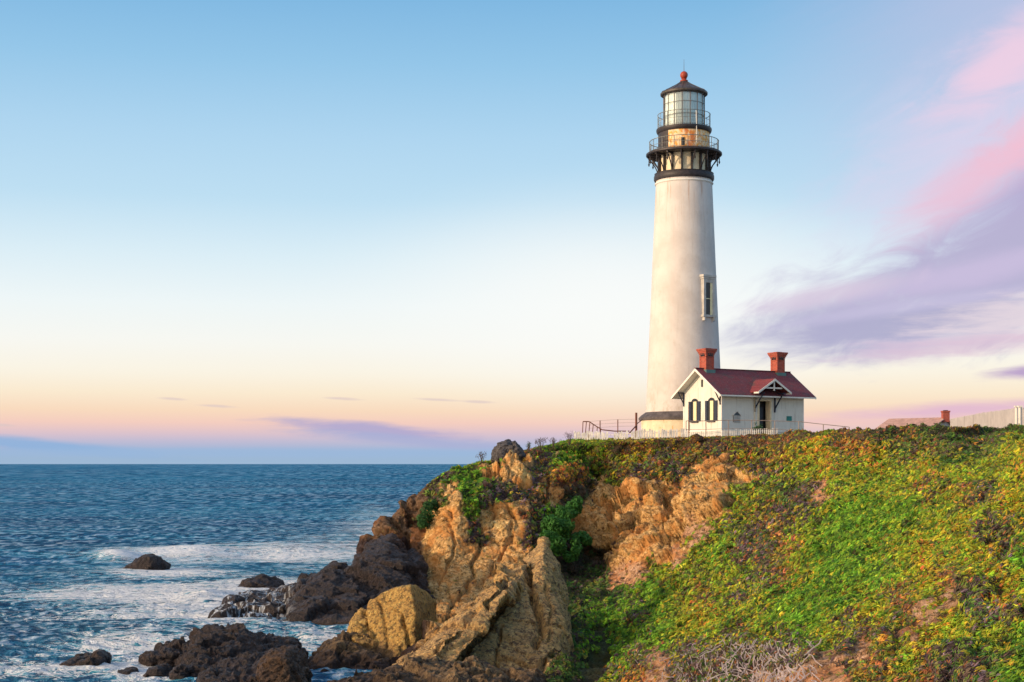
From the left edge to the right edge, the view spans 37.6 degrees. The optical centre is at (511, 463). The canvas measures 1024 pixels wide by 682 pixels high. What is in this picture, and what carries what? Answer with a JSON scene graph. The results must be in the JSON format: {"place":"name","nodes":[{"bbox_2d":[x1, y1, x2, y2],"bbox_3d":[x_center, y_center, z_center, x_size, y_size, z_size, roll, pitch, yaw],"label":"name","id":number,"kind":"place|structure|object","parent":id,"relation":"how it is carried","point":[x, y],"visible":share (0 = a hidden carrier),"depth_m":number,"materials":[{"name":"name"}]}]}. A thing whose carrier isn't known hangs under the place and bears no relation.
{"place":"outdoors","nodes":[
{"label":"outdoors","id":0,"kind":"place"},
{"bbox_2d":[0,464,466,681],"bbox_3d":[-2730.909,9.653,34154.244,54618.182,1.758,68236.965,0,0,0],"label":"sea","id":1,"kind":"structure","parent":0,"point":[75,539],"depth_m":184.96,"materials":[{"name":"liquid"}]},
{"bbox_2d":[59,649,111,665],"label":"sea rock","id":2,"kind":"object","parent":1,"relation":"in","point":[97,657],"visible":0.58,"depth_m":72.99,"materials":[{"name":"stone"}]},
{"bbox_2d":[117,666,138,674],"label":"sea rock","id":3,"kind":"object","parent":1,"relation":"in","point":[127,670],"visible":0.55,"depth_m":70.12,"materials":[{"name":"grey stone"}]},
{"bbox_2d":[123,554,170,569],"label":"sea rock","id":4,"kind":"object","parent":1,"relation":"in","point":[149,562],"visible":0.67,"depth_m":136.25,"materials":[{"name":"grey stone"}]},
{"bbox_2d":[138,650,157,665],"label":"sea rock","id":5,"kind":"object","parent":1,"relation":"in","point":[143,659],"visible":0.52,"depth_m":73.32,"materials":[{"name":"brown stone"}]},
{"bbox_2d":[143,663,172,676],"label":"sea rock","id":6,"kind":"object","parent":1,"relation":"in","point":[162,670],"visible":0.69,"depth_m":68.70,"materials":[{"name":"grey stone"}]},
{"bbox_2d":[169,663,193,679],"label":"sea rock","id":7,"kind":"object","parent":1,"relation":"in","point":[181,671],"visible":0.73,"depth_m":67.81,"materials":[{"name":"brown stone"}]},
{"bbox_2d":[148,623,308,681],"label":"sea rock","id":8,"kind":"object","parent":1,"relation":"in","point":[235,652],"visible":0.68,"depth_m":71.71,"materials":[{"name":"grey stone"}]},
{"bbox_2d":[255,645,312,681],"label":"boulder","id":9,"kind":"object","parent":8,"relation":"on","point":[284,663],"visible":1,"depth_m":62.35,"materials":[{"name":"brown stone"}]},
{"bbox_2d":[284,636,301,645],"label":"sea rock","id":10,"kind":"object","parent":8,"relation":"on","point":[294,640],"visible":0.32,"depth_m":75.50,"materials":[{"name":"grey stone"}]},
{"bbox_2d":[238,573,284,587],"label":"sea rock","id":11,"kind":"object","parent":1,"relation":"in","point":[262,580],"visible":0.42,"depth_m":116.00,"materials":[{"name":"grey stone"}]},
{"bbox_2d":[208,533,434,624],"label":"rock shelf","id":12,"kind":"object","parent":1,"relation":"in","point":[334,592],"visible":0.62,"depth_m":96.07,"materials":[{"name":"grey stone"}]},
{"bbox_2d":[327,655,546,681],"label":"sea rock","id":13,"kind":"object","parent":1,"relation":"in","point":[472,668],"visible":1,"depth_m":61.90,"materials":[{"name":"brown stone"}]},
{"bbox_2d":[0,0,1023,463],"label":"sky","id":14,"kind":"structure","parent":0,"point":[232,231],"materials":[{"name":"blue"}]},
{"bbox_2d":[356,424,1023,681],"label":"terrain","id":15,"kind":"structure","parent":0,"point":[597,525],"depth_m":107.80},
{"bbox_2d":[307,630,391,671],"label":"boulder","id":16,"kind":"object","parent":15,"relation":"on","point":[341,650],"visible":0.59,"depth_m":72.32,"materials":[{"name":"brown stone"}]},
{"bbox_2d":[346,607,378,652],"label":"boulder","id":17,"kind":"object","parent":16,"relation":"on","point":[358,624],"visible":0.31,"depth_m":76.08,"materials":[{"name":"beige stone"}]},
{"bbox_2d":[367,584,436,659],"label":"boulder","id":18,"kind":"object","parent":15,"relation":"on","point":[397,616],"visible":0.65,"depth_m":76.04,"materials":[{"name":"beige stone"}]},
{"bbox_2d":[416,499,439,529],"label":"shrub","id":19,"kind":"object","parent":15,"relation":"on","point":[425,516],"visible":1,"depth_m":109.04,"materials":[{"name":"green plant"}]},
{"bbox_2d":[475,451,486,463],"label":"dry plant","id":20,"kind":"object","parent":15,"relation":"on","point":[481,458],"visible":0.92,"depth_m":120.59,"materials":[{"name":"grey plant"}]},
{"bbox_2d":[389,536,573,673],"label":"rock outcrop","id":21,"kind":"object","parent":15,"relation":"on","point":[507,618],"visible":0.73,"depth_m":72.71,"materials":[{"name":"brown stone"}]},
{"bbox_2d":[491,439,525,462],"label":"boulder","id":22,"kind":"object","parent":15,"relation":"on","point":[501,449],"visible":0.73,"depth_m":120.20,"materials":[{"name":"grey stone"}]},
{"bbox_2d":[535,437,546,451],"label":"dry plant","id":23,"kind":"object","parent":15,"relation":"on","point":[540,441],"visible":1,"depth_m":124.90,"materials":[{"name":"grey plant"}]},
{"bbox_2d":[547,437,560,446],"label":"dry plant","id":24,"kind":"object","parent":15,"relation":"on","point":[553,441],"visible":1,"depth_m":124.93,"materials":[{"name":"grey plant"}]},
{"bbox_2d":[539,495,592,562],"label":"shrub","id":25,"kind":"object","parent":15,"relation":"on","point":[558,525],"visible":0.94,"depth_m":108.83,"materials":[{"name":"green plant"}]},
{"bbox_2d":[564,433,573,445],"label":"dry plant","id":26,"kind":"object","parent":15,"relation":"on","point":[569,441],"visible":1,"depth_m":124.96,"materials":[{"name":"plant"}]},
{"bbox_2d":[582,421,628,437],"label":"stair railing","id":27,"kind":"object","parent":15,"relation":"on","point":[597,428],"visible":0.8,"depth_m":136.97,"materials":[{"name":"metal"}]},
{"bbox_2d":[588,419,634,436],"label":"wire fence","id":28,"kind":"object","parent":15,"relation":"on","point":[608,423],"visible":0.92,"depth_m":135.98,"materials":[{"name":"metal"}]},
{"bbox_2d":[574,428,687,439],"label":"picket fence","id":29,"kind":"object","parent":15,"relation":"on","point":[664,433],"visible":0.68,"depth_m":131.91,"materials":[{"name":"white wood"}]},
{"bbox_2d":[629,413,642,436],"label":"fence post","id":30,"kind":"object","parent":15,"relation":"on","point":[636,423],"visible":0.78,"depth_m":134.93,"materials":[{"name":"wood"}]},
{"bbox_2d":[638,71,721,437],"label":"lighthouse","id":31,"kind":"object","parent":15,"relation":"on","point":[684,310],"visible":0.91,"depth_m":152.34,"materials":[{"name":"white paint"}]},
{"bbox_2d":[658,130,667,148],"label":"watch room door","id":32,"kind":"structure","parent":31,"relation":"in","point":[664,133],"depth_m":153.60,"materials":[{"name":"beige metal"}]},
{"bbox_2d":[699,274,716,320],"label":"window frame","id":33,"kind":"structure","parent":31,"relation":"in","point":[707,281],"depth_m":152.11,"materials":[{"name":"white wood"}]},
{"bbox_2d":[373,422,1023,681],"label":"ground cover","id":34,"kind":"object","parent":15,"relation":"on","point":[1002,448],"visible":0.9,"depth_m":65.28,"materials":[{"name":"green plant"}]},
{"bbox_2d":[634,634,821,681],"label":"brushwood","id":35,"kind":"object","parent":15,"relation":"on","point":[788,669],"visible":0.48,"depth_m":39.88,"materials":[{"name":"beige plant"}]},
{"bbox_2d":[689,428,776,436],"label":"picket fence","id":36,"kind":"object","parent":15,"relation":"on","point":[720,432],"visible":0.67,"depth_m":134.49,"materials":[{"name":"white wood"}]},
{"bbox_2d":[671,348,815,436],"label":"cottage","id":37,"kind":"structure","parent":15,"relation":"on","point":[706,391],"depth_m":143.75,"materials":[{"name":"white wood"}]},
{"bbox_2d":[688,399,700,422],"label":"window","id":38,"kind":"structure","parent":37,"relation":"in","point":[695,405],"depth_m":144.25,"materials":[{"name":"yellow glass"}]},
{"bbox_2d":[705,398,717,421],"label":"window","id":39,"kind":"structure","parent":37,"relation":"in","point":[711,406],"depth_m":142.13,"materials":[{"name":"yellow glass"}]},
{"bbox_2d":[760,407,762,432],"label":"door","id":40,"kind":"structure","parent":37,"relation":"in","point":[761,408],"depth_m":144.30,"materials":[{"name":"black wood"}]},
{"bbox_2d":[752,421,762,433],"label":"shrub","id":41,"kind":"object","parent":15,"relation":"on","point":[758,427],"visible":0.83,"depth_m":137.02,"materials":[{"name":"green plant"}]},
{"bbox_2d":[686,420,849,435],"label":"pipe railing","id":42,"kind":"object","parent":15,"relation":"on","point":[728,428],"visible":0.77,"depth_m":132.98,"materials":[{"name":"metal"}]},
{"bbox_2d":[950,406,1023,427],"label":"board fence","id":43,"kind":"object","parent":15,"relation":"on","point":[1003,418],"visible":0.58,"depth_m":126.64,"materials":[{"name":"white wood"}]},
{"bbox_2d":[877,410,949,428],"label":"house","id":44,"kind":"structure","parent":0,"point":[944,419],"depth_m":191.40,"materials":[{"name":"red brick"}]}
]}

